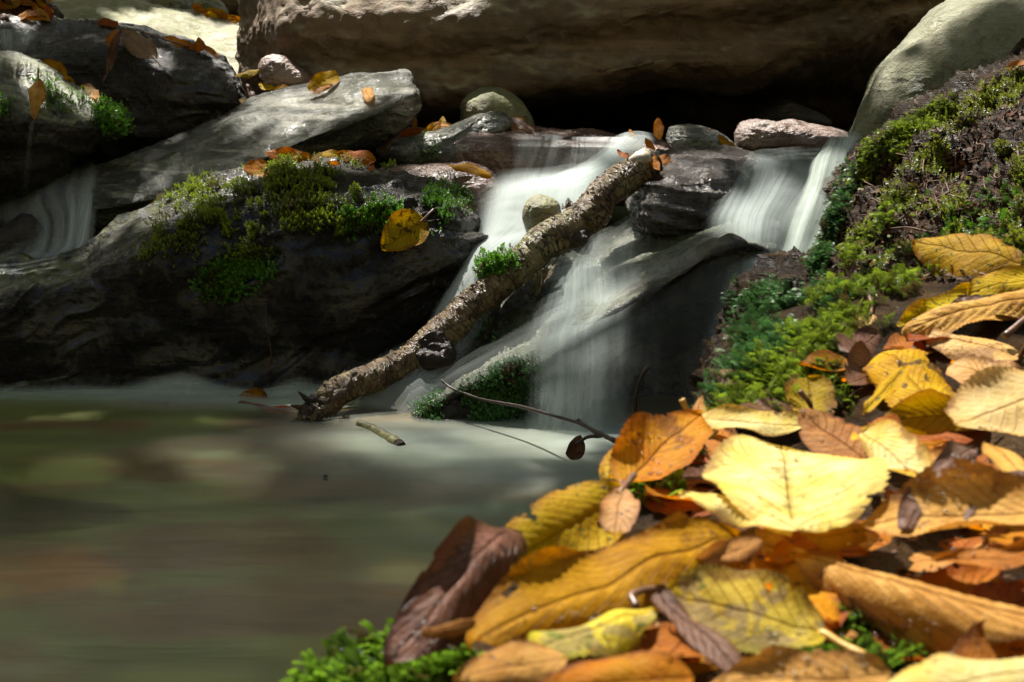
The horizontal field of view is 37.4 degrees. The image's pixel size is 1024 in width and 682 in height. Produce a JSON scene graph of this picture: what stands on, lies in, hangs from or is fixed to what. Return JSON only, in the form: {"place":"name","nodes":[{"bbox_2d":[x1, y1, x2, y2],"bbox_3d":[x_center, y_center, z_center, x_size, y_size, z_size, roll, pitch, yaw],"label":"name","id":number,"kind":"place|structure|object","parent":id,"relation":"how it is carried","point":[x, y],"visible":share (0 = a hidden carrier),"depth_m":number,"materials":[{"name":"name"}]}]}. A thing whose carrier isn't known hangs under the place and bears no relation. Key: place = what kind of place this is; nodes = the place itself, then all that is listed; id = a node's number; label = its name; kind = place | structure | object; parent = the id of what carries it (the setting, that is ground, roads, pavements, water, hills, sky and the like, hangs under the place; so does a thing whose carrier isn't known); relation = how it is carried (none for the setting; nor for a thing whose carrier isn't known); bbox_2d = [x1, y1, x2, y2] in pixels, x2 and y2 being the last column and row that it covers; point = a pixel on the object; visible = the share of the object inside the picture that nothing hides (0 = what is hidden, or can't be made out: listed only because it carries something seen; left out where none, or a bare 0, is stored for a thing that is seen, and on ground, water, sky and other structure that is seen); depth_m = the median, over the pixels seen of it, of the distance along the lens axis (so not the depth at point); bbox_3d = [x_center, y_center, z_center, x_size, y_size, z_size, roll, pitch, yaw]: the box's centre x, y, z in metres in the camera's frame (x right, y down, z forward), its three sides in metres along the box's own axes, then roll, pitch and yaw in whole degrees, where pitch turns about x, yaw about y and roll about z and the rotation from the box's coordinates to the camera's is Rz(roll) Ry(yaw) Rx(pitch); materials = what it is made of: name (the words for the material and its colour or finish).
{"place":"outdoors","nodes":[
{"label":"outdoors","id":0,"kind":"place"},
{"bbox_2d":[64,203,90,251],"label":"stream water","id":1,"kind":"structure","parent":0,"point":[84,218],"depth_m":2.52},
{"bbox_2d":[258,54,311,90],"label":"stone","id":2,"kind":"object","parent":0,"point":[275,70],"visible":0.85,"depth_m":2.95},
{"bbox_2d":[0,375,695,681],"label":"pool water","id":3,"kind":"structure","parent":0,"point":[148,540],"depth_m":1.56,"materials":[{"name":"liquid"}]},
{"bbox_2d":[115,390,620,481],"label":"water","id":4,"kind":"structure","parent":3,"relation":"on","point":[517,453],"depth_m":1.87,"materials":[{"name":"liquid"}]},
{"bbox_2d":[50,0,848,349],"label":"stream bed","id":5,"kind":"object","parent":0,"point":[782,182],"visible":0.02,"depth_m":3.05,"materials":[{"name":"liquid"}]},
{"bbox_2d":[0,213,55,258],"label":"stone","id":6,"kind":"object","parent":5,"relation":"on","point":[25,233],"visible":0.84,"depth_m":2.54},
{"bbox_2d":[0,173,103,238],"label":"waterfall","id":7,"kind":"object","parent":5,"relation":"on","point":[51,208],"visible":0.23,"depth_m":2.81,"materials":[{"name":"liquid"}]},
{"bbox_2d":[0,51,128,198],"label":"rock","id":8,"kind":"object","parent":5,"relation":"on","point":[47,146],"visible":0.82,"depth_m":2.57,"materials":[{"name":"stone"}]},
{"bbox_2d":[29,68,46,119],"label":"leaf","id":9,"kind":"object","parent":8,"relation":"on","point":[37,94],"visible":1,"depth_m":2.54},
{"bbox_2d":[28,70,92,113],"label":"moss","id":10,"kind":"object","parent":8,"relation":"on","point":[56,92],"visible":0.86,"depth_m":2.60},
{"bbox_2d":[90,92,135,138],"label":"moss","id":11,"kind":"object","parent":8,"relation":"on","point":[109,113],"visible":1,"depth_m":2.60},
{"bbox_2d":[0,15,246,180],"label":"rock","id":12,"kind":"object","parent":5,"relation":"on","point":[181,90],"visible":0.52,"depth_m":2.93,"materials":[{"name":"stone"}]},
{"bbox_2d":[121,28,160,66],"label":"leaf","id":13,"kind":"object","parent":12,"relation":"on","point":[137,45],"visible":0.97,"depth_m":2.90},
{"bbox_2d":[51,0,249,98],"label":"boulder","id":14,"kind":"object","parent":5,"relation":"on","point":[217,34],"visible":0.09,"depth_m":4.07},
{"bbox_2d":[0,155,489,393],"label":"rock","id":15,"kind":"object","parent":5,"relation":"on","point":[98,313],"visible":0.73,"depth_m":2.21,"materials":[{"name":"stone"}]},
{"bbox_2d":[187,245,279,307],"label":"moss","id":16,"kind":"object","parent":15,"relation":"attached to","point":[224,274],"visible":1,"depth_m":2.19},
{"bbox_2d":[129,188,346,274],"bbox_3d":[-0.394,-0.162,2.221,0.336,0.121,0.067,-1,10,-4],"label":"moss","id":17,"kind":"object","parent":15,"relation":"on","point":[174,245],"visible":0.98,"depth_m":2.21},
{"bbox_2d":[145,163,351,271],"bbox_3d":[-0.439,-0.187,2.273,0.239,0.147,0.385,-9,14,-42],"label":"moss","id":18,"kind":"object","parent":15,"relation":"on","point":[206,211],"visible":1,"depth_m":2.22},
{"bbox_2d":[253,151,374,212],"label":"moss","id":19,"kind":"object","parent":15,"relation":"on","point":[286,174],"visible":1,"depth_m":2.27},
{"bbox_2d":[335,189,403,243],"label":"moss","id":20,"kind":"object","parent":15,"relation":"on","point":[375,214],"visible":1,"depth_m":2.21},
{"bbox_2d":[381,208,434,251],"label":"leaf","id":21,"kind":"object","parent":15,"relation":"on","point":[404,229],"visible":1,"depth_m":2.20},
{"bbox_2d":[380,161,507,219],"bbox_3d":[-0.123,-0.249,2.515,0.231,0.101,0.182,0,10,0],"label":"stone","id":22,"kind":"object","parent":15,"relation":"on","point":[490,194],"visible":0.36,"depth_m":2.45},
{"bbox_2d":[413,172,476,235],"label":"moss","id":23,"kind":"object","parent":15,"relation":"on","point":[437,189],"visible":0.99,"depth_m":2.28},
{"bbox_2d":[84,68,421,227],"bbox_3d":[-0.486,-0.355,2.771,0.647,0.286,0.508,0,10,0],"label":"rock","id":24,"kind":"object","parent":5,"relation":"on","point":[342,114],"visible":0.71,"depth_m":2.65,"materials":[{"name":"stone"}]},
{"bbox_2d":[307,70,339,91],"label":"leaf","id":25,"kind":"object","parent":24,"relation":"on","point":[322,79],"visible":1,"depth_m":2.78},
{"bbox_2d":[280,617,484,681],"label":"moss","id":26,"kind":"object","parent":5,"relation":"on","point":[361,668],"visible":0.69,"depth_m":0.50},
{"bbox_2d":[454,124,669,212],"bbox_3d":[0.122,-0.306,2.717,0.462,0.169,0.380,0,10,0],"label":"stone","id":27,"kind":"object","parent":5,"relation":"on","point":[519,161],"visible":0.44,"depth_m":2.54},
{"bbox_2d":[386,111,511,164],"bbox_3d":[-0.110,-0.358,2.684,0.221,0.100,0.178,0,10,0],"label":"stone","id":28,"kind":"object","parent":27,"relation":"on","point":[402,152],"visible":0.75,"depth_m":2.62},
{"bbox_2d":[460,86,534,124],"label":"stone","id":29,"kind":"object","parent":27,"relation":"on","point":[486,100],"visible":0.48,"depth_m":2.80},
{"bbox_2d":[235,0,944,134],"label":"boulder","id":30,"kind":"object","parent":5,"relation":"on","point":[619,66],"visible":0.59,"depth_m":2.92,"materials":[{"name":"brown stone"}]},
{"bbox_2d":[405,208,786,417],"bbox_3d":[0.134,0.013,2.280,0.619,0.422,0.578,0,10,0],"label":"rock","id":31,"kind":"object","parent":5,"relation":"on","point":[615,312],"visible":0.52,"depth_m":2.14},
{"bbox_2d":[402,317,498,422],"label":"moss","id":32,"kind":"object","parent":31,"relation":"on","point":[421,404],"visible":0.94,"depth_m":2.04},
{"bbox_2d":[426,384,541,422],"bbox_3d":[-0.053,0.103,2.074,0.189,0.145,0.121,0,10,0],"label":"mossy stone","id":33,"kind":"object","parent":31,"relation":"on","point":[452,410],"visible":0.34,"depth_m":2.02,"materials":[{"name":"stone"}]},
{"bbox_2d":[455,351,551,424],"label":"moss","id":34,"kind":"object","parent":31,"relation":"on","point":[487,413],"visible":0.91,"depth_m":2.01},
{"bbox_2d":[625,144,760,235],"bbox_3d":[0.286,-0.221,2.348,0.226,0.161,0.338,0,10,0],"label":"stone","id":35,"kind":"object","parent":31,"relation":"on","point":[693,188],"visible":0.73,"depth_m":2.22,"materials":[{"name":"stone"}]},
{"bbox_2d":[690,272,866,407],"bbox_3d":[0.254,-0.030,1.482,0.126,0.172,1.311,1,10,8],"label":"moss","id":36,"kind":"object","parent":31,"relation":"on","point":[749,326],"visible":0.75,"depth_m":1.03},
{"bbox_2d":[340,272,1023,681],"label":"rock","id":37,"kind":"object","parent":5,"relation":"on","point":[906,550],"visible":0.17,"depth_m":0.80,"materials":[{"name":"stone"}]},
{"bbox_2d":[421,619,475,638],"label":"leaf","id":38,"kind":"object","parent":37,"relation":"on","point":[456,628],"visible":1,"depth_m":0.48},
{"bbox_2d":[383,516,527,667],"bbox_3d":[-0.015,0.082,0.532,0.017,0.037,0.109,4,11,23],"label":"leaf","id":39,"kind":"object","parent":37,"relation":"on","point":[465,572],"visible":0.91,"depth_m":0.52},
{"bbox_2d":[453,640,566,681],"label":"leaf","id":40,"kind":"object","parent":37,"relation":"on","point":[523,661],"visible":0.98,"depth_m":0.46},
{"bbox_2d":[506,480,626,567],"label":"leaf","id":41,"kind":"object","parent":37,"relation":"on","point":[569,517],"visible":0.66,"depth_m":0.62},
{"bbox_2d":[528,607,659,660],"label":"leaf","id":42,"kind":"object","parent":37,"relation":"on","point":[623,629],"visible":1,"depth_m":0.48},
{"bbox_2d":[465,511,744,664],"bbox_3d":[0.038,0.086,0.536,0.034,0.033,0.142,8,13,39],"label":"leaf","id":43,"kind":"object","parent":37,"relation":"on","point":[588,585],"visible":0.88,"depth_m":0.53,"materials":[{"name":"plant"}]},
{"bbox_2d":[539,650,693,681],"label":"leaf","id":44,"kind":"object","parent":37,"relation":"on","point":[649,666],"visible":1,"depth_m":0.43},
{"bbox_2d":[599,472,639,534],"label":"leaf","id":45,"kind":"object","parent":37,"relation":"on","point":[620,510],"visible":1,"depth_m":0.61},
{"bbox_2d":[610,409,713,483],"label":"leaf","id":46,"kind":"object","parent":37,"relation":"on","point":[691,427],"visible":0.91,"depth_m":0.73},
{"bbox_2d":[340,283,988,677],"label":"water drops","id":47,"kind":"object","parent":37,"relation":"on","point":[768,629],"visible":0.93,"depth_m":0.57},
{"bbox_2d":[614,645,719,673],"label":"leaf","id":48,"kind":"object","parent":37,"relation":"on","point":[700,664],"visible":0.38,"depth_m":0.49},
{"bbox_2d":[639,620,699,657],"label":"leaf","id":49,"kind":"object","parent":37,"relation":"on","point":[667,636],"visible":0.4,"depth_m":0.51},
{"bbox_2d":[628,429,717,506],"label":"moss","id":50,"kind":"object","parent":37,"relation":"on","point":[665,482],"visible":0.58,"depth_m":0.72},
{"bbox_2d":[645,479,722,500],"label":"leaf","id":51,"kind":"object","parent":37,"relation":"on","point":[691,483],"visible":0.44,"depth_m":0.71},
{"bbox_2d":[644,488,726,516],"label":"leaf","id":52,"kind":"object","parent":37,"relation":"on","point":[671,507],"visible":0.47,"depth_m":0.70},
{"bbox_2d":[651,584,741,672],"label":"leaf","id":53,"kind":"object","parent":37,"relation":"on","point":[718,650],"visible":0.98,"depth_m":0.47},
{"bbox_2d":[695,535,762,565],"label":"leaf","id":54,"kind":"object","parent":37,"relation":"on","point":[722,552],"visible":0.76,"depth_m":0.56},
{"bbox_2d":[678,491,801,531],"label":"leaf","id":55,"kind":"object","parent":37,"relation":"on","point":[722,507],"visible":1,"depth_m":0.59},
{"bbox_2d":[679,398,801,436],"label":"leaf","id":56,"kind":"object","parent":37,"relation":"on","point":[771,424],"visible":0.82,"depth_m":0.78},
{"bbox_2d":[666,563,866,653],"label":"leaf","id":57,"kind":"object","parent":37,"relation":"on","point":[740,610],"visible":0.82,"depth_m":0.52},
{"bbox_2d":[740,397,797,429],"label":"leaf","id":58,"kind":"object","parent":37,"relation":"on","point":[760,404],"visible":0.35,"depth_m":0.84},
{"bbox_2d":[702,322,842,432],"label":"moss","id":59,"kind":"object","parent":37,"relation":"on","point":[789,368],"visible":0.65,"depth_m":0.89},
{"bbox_2d":[765,539,798,563],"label":"leaf","id":60,"kind":"object","parent":37,"relation":"on","point":[783,547],"visible":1,"depth_m":0.58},
{"bbox_2d":[742,565,840,625],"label":"leaf","id":61,"kind":"object","parent":37,"relation":"on","point":[825,604],"visible":0.48,"depth_m":0.55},
{"bbox_2d":[741,551,848,589],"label":"leaf","id":62,"kind":"object","parent":37,"relation":"on","point":[790,570],"visible":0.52,"depth_m":0.58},
{"bbox_2d":[702,434,890,536],"bbox_3d":[0.115,0.057,0.621,0.075,0.020,0.094,0,10,0],"label":"leaf","id":63,"kind":"object","parent":37,"relation":"on","point":[743,476],"visible":1,"depth_m":0.61,"materials":[{"name":"plant"}]},
{"bbox_2d":[713,644,890,681],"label":"leaf","id":64,"kind":"object","parent":37,"relation":"on","point":[763,666],"visible":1,"depth_m":0.43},
{"bbox_2d":[586,65,1023,680],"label":"litter","id":65,"kind":"object","parent":37,"relation":"on","point":[938,219],"visible":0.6,"depth_m":1.57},
{"bbox_2d":[784,375,837,414],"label":"leaf","id":66,"kind":"object","parent":37,"relation":"on","point":[820,387],"visible":0.73,"depth_m":0.84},
{"bbox_2d":[756,531,870,556],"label":"leaf","id":67,"kind":"object","parent":37,"relation":"on","point":[796,538],"visible":0.34,"depth_m":0.62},
{"bbox_2d":[796,358,858,416],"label":"moss","id":68,"kind":"object","parent":37,"relation":"on","point":[841,387],"visible":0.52,"depth_m":0.87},
{"bbox_2d":[799,349,861,370],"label":"leaf","id":69,"kind":"object","parent":37,"relation":"on","point":[814,354],"visible":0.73,"depth_m":0.91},
{"bbox_2d":[798,408,867,457],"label":"leaf","id":70,"kind":"object","parent":37,"relation":"on","point":[834,432],"visible":0.77,"depth_m":0.72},
{"bbox_2d":[801,523,866,552],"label":"leaf","id":71,"kind":"object","parent":37,"relation":"on","point":[836,539],"visible":0.83,"depth_m":0.60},
{"bbox_2d":[753,602,932,681],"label":"moss","id":72,"kind":"object","parent":37,"relation":"on","point":[892,657],"visible":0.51,"depth_m":0.53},
{"bbox_2d":[835,327,880,353],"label":"leaf","id":73,"kind":"object","parent":37,"relation":"on","point":[846,344],"visible":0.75,"depth_m":0.95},
{"bbox_2d":[844,340,874,384],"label":"leaf","id":74,"kind":"object","parent":37,"relation":"on","point":[859,355],"visible":0.42,"depth_m":0.88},
{"bbox_2d":[751,528,1023,654],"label":"leaf","id":75,"kind":"object","parent":37,"relation":"on","point":[892,599],"visible":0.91,"depth_m":0.54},
{"bbox_2d":[863,364,911,413],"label":"leaf","id":76,"kind":"object","parent":37,"relation":"on","point":[892,382],"visible":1,"depth_m":0.81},
{"bbox_2d":[851,419,931,476],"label":"leaf","id":77,"kind":"object","parent":37,"relation":"on","point":[891,442],"visible":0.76,"depth_m":0.67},
{"bbox_2d":[862,349,955,407],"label":"leaf","id":78,"kind":"object","parent":37,"relation":"on","point":[880,367],"visible":0.55,"depth_m":0.86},
{"bbox_2d":[883,333,936,352],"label":"leaf","id":79,"kind":"object","parent":37,"relation":"on","point":[896,340],"visible":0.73,"depth_m":0.93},
{"bbox_2d":[884,388,980,435],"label":"leaf","id":80,"kind":"object","parent":37,"relation":"on","point":[921,412],"visible":0.51,"depth_m":0.77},
{"bbox_2d":[897,440,976,537],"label":"leaf","id":81,"kind":"object","parent":37,"relation":"on","point":[944,459],"visible":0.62,"depth_m":0.62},
{"bbox_2d":[896,282,979,326],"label":"leaf","id":82,"kind":"object","parent":37,"relation":"on","point":[917,308],"visible":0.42,"depth_m":1.00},
{"bbox_2d":[857,457,1023,536],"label":"leaf","id":83,"kind":"object","parent":37,"relation":"on","point":[992,494],"visible":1,"depth_m":0.58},
{"bbox_2d":[898,541,988,571],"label":"leaf","id":84,"kind":"object","parent":37,"relation":"on","point":[921,561],"visible":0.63,"depth_m":0.61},
{"bbox_2d":[893,563,1004,602],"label":"leaf","id":85,"kind":"object","parent":37,"relation":"on","point":[965,579],"visible":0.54,"depth_m":0.58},
{"bbox_2d":[889,653,1023,681],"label":"leaf","id":86,"kind":"object","parent":37,"relation":"on","point":[945,667],"visible":1,"depth_m":0.41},
{"bbox_2d":[902,289,1023,338],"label":"leaf","id":87,"kind":"object","parent":37,"relation":"on","point":[949,318],"visible":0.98,"depth_m":0.94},
{"bbox_2d":[911,233,1022,276],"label":"leaf","id":88,"kind":"object","parent":37,"relation":"on","point":[969,254],"visible":0.96,"depth_m":1.07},
{"bbox_2d":[925,328,1023,361],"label":"leaf","id":89,"kind":"object","parent":37,"relation":"on","point":[951,349],"visible":0.97,"depth_m":0.90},
{"bbox_2d":[932,537,1023,568],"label":"leaf","id":90,"kind":"object","parent":37,"relation":"on","point":[1010,556],"visible":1,"depth_m":0.54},
{"bbox_2d":[944,366,1023,435],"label":"leaf","id":91,"kind":"object","parent":37,"relation":"on","point":[990,397],"visible":1,"depth_m":0.68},
{"bbox_2d":[946,354,1023,383],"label":"leaf","id":92,"kind":"object","parent":37,"relation":"on","point":[962,369],"visible":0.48,"depth_m":0.84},
{"bbox_2d":[952,620,1023,659],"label":"leaf","id":93,"kind":"object","parent":37,"relation":"on","point":[972,643],"visible":0.48,"depth_m":0.51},
{"bbox_2d":[967,265,1023,295],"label":"leaf","id":94,"kind":"object","parent":37,"relation":"on","point":[1004,280],"visible":0.88,"depth_m":1.00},
{"bbox_2d":[969,579,1023,607],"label":"leaf","id":95,"kind":"object","parent":37,"relation":"on","point":[1013,594],"visible":0.38,"depth_m":0.56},
{"bbox_2d":[982,441,1023,471],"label":"leaf","id":96,"kind":"object","parent":37,"relation":"on","point":[1003,459],"visible":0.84,"depth_m":0.62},
{"bbox_2d":[744,99,831,125],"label":"stone","id":97,"kind":"object","parent":5,"relation":"on","point":[779,109],"visible":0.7,"depth_m":3.10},
{"bbox_2d":[734,119,850,157],"bbox_3d":[0.497,-0.357,2.664,0.226,0.069,0.202,0,10,0],"label":"stone","id":98,"kind":"object","parent":5,"relation":"on","point":[763,138],"visible":0.88,"depth_m":2.58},
{"bbox_2d":[688,38,1023,399],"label":"mossy rock","id":99,"kind":"object","parent":5,"relation":"on","point":[781,264],"visible":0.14,"depth_m":1.65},
{"bbox_2d":[701,257,934,410],"bbox_3d":[0.249,-0.027,1.112,0.118,0.080,0.668,3,11,18],"label":"moss","id":100,"kind":"object","parent":99,"relation":"on","point":[840,317],"visible":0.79,"depth_m":1.00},
{"bbox_2d":[796,157,862,278],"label":"moss","id":101,"kind":"object","parent":99,"relation":"on","point":[823,251],"visible":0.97,"depth_m":1.75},
{"bbox_2d":[833,182,922,278],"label":"moss","id":102,"kind":"object","parent":99,"relation":"on","point":[849,256],"visible":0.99,"depth_m":1.54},
{"bbox_2d":[845,87,960,189],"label":"moss","id":103,"kind":"object","parent":99,"relation":"on","point":[891,142],"visible":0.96,"depth_m":1.80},
{"bbox_2d":[830,82,1023,274],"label":"litter","id":104,"kind":"object","parent":99,"relation":"on","point":[1015,113],"visible":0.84,"depth_m":1.56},
{"bbox_2d":[842,64,1023,276],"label":"moss","id":105,"kind":"object","parent":99,"relation":"on","point":[1017,239],"visible":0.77,"depth_m":1.66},
{"bbox_2d":[848,0,1023,148],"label":"boulder","id":106,"kind":"object","parent":99,"relation":"on","point":[939,45],"visible":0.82,"depth_m":2.14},
{"bbox_2d":[871,178,1023,261],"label":"moss","id":107,"kind":"object","parent":99,"relation":"on","point":[983,218],"visible":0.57,"depth_m":1.41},
{"bbox_2d":[441,183,583,311],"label":"stream water","id":108,"kind":"structure","parent":0,"point":[504,220],"depth_m":2.28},
{"bbox_2d":[290,148,661,423],"bbox_3d":[-0.037,-0.083,2.154,0.618,0.369,0.092,-6,12,-31],"label":"branch","id":109,"kind":"object","parent":108,"relation":"in","point":[579,224],"visible":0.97,"depth_m":2.16,"materials":[{"name":"brown wood"}]},
{"bbox_2d":[473,247,551,282],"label":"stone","id":110,"kind":"object","parent":108,"relation":"in","point":[475,278],"visible":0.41,"depth_m":2.20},
{"bbox_2d":[472,242,520,278],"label":"moss","id":111,"kind":"object","parent":110,"relation":"on","point":[493,262],"visible":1,"depth_m":2.17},
{"bbox_2d":[522,194,560,229],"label":"stone","id":112,"kind":"object","parent":108,"relation":"on","point":[537,208],"visible":0.79,"depth_m":2.25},
{"bbox_2d":[580,137,623,176],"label":"stream water","id":113,"kind":"structure","parent":0,"point":[614,155],"depth_m":2.51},
{"bbox_2d":[666,124,737,148],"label":"stone","id":114,"kind":"object","parent":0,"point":[690,135],"visible":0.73,"depth_m":2.56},
{"bbox_2d":[788,137,853,252],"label":"stream water","id":115,"kind":"structure","parent":0,"point":[821,171],"depth_m":2.05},
{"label":"stream water","id":116,"kind":"structure","parent":0,"visible":0},
{"bbox_2d":[440,379,615,442],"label":"twig","id":117,"kind":"object","parent":116,"relation":"on","point":[598,433],"visible":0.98,"depth_m":1.85,"materials":[{"name":"wood"}]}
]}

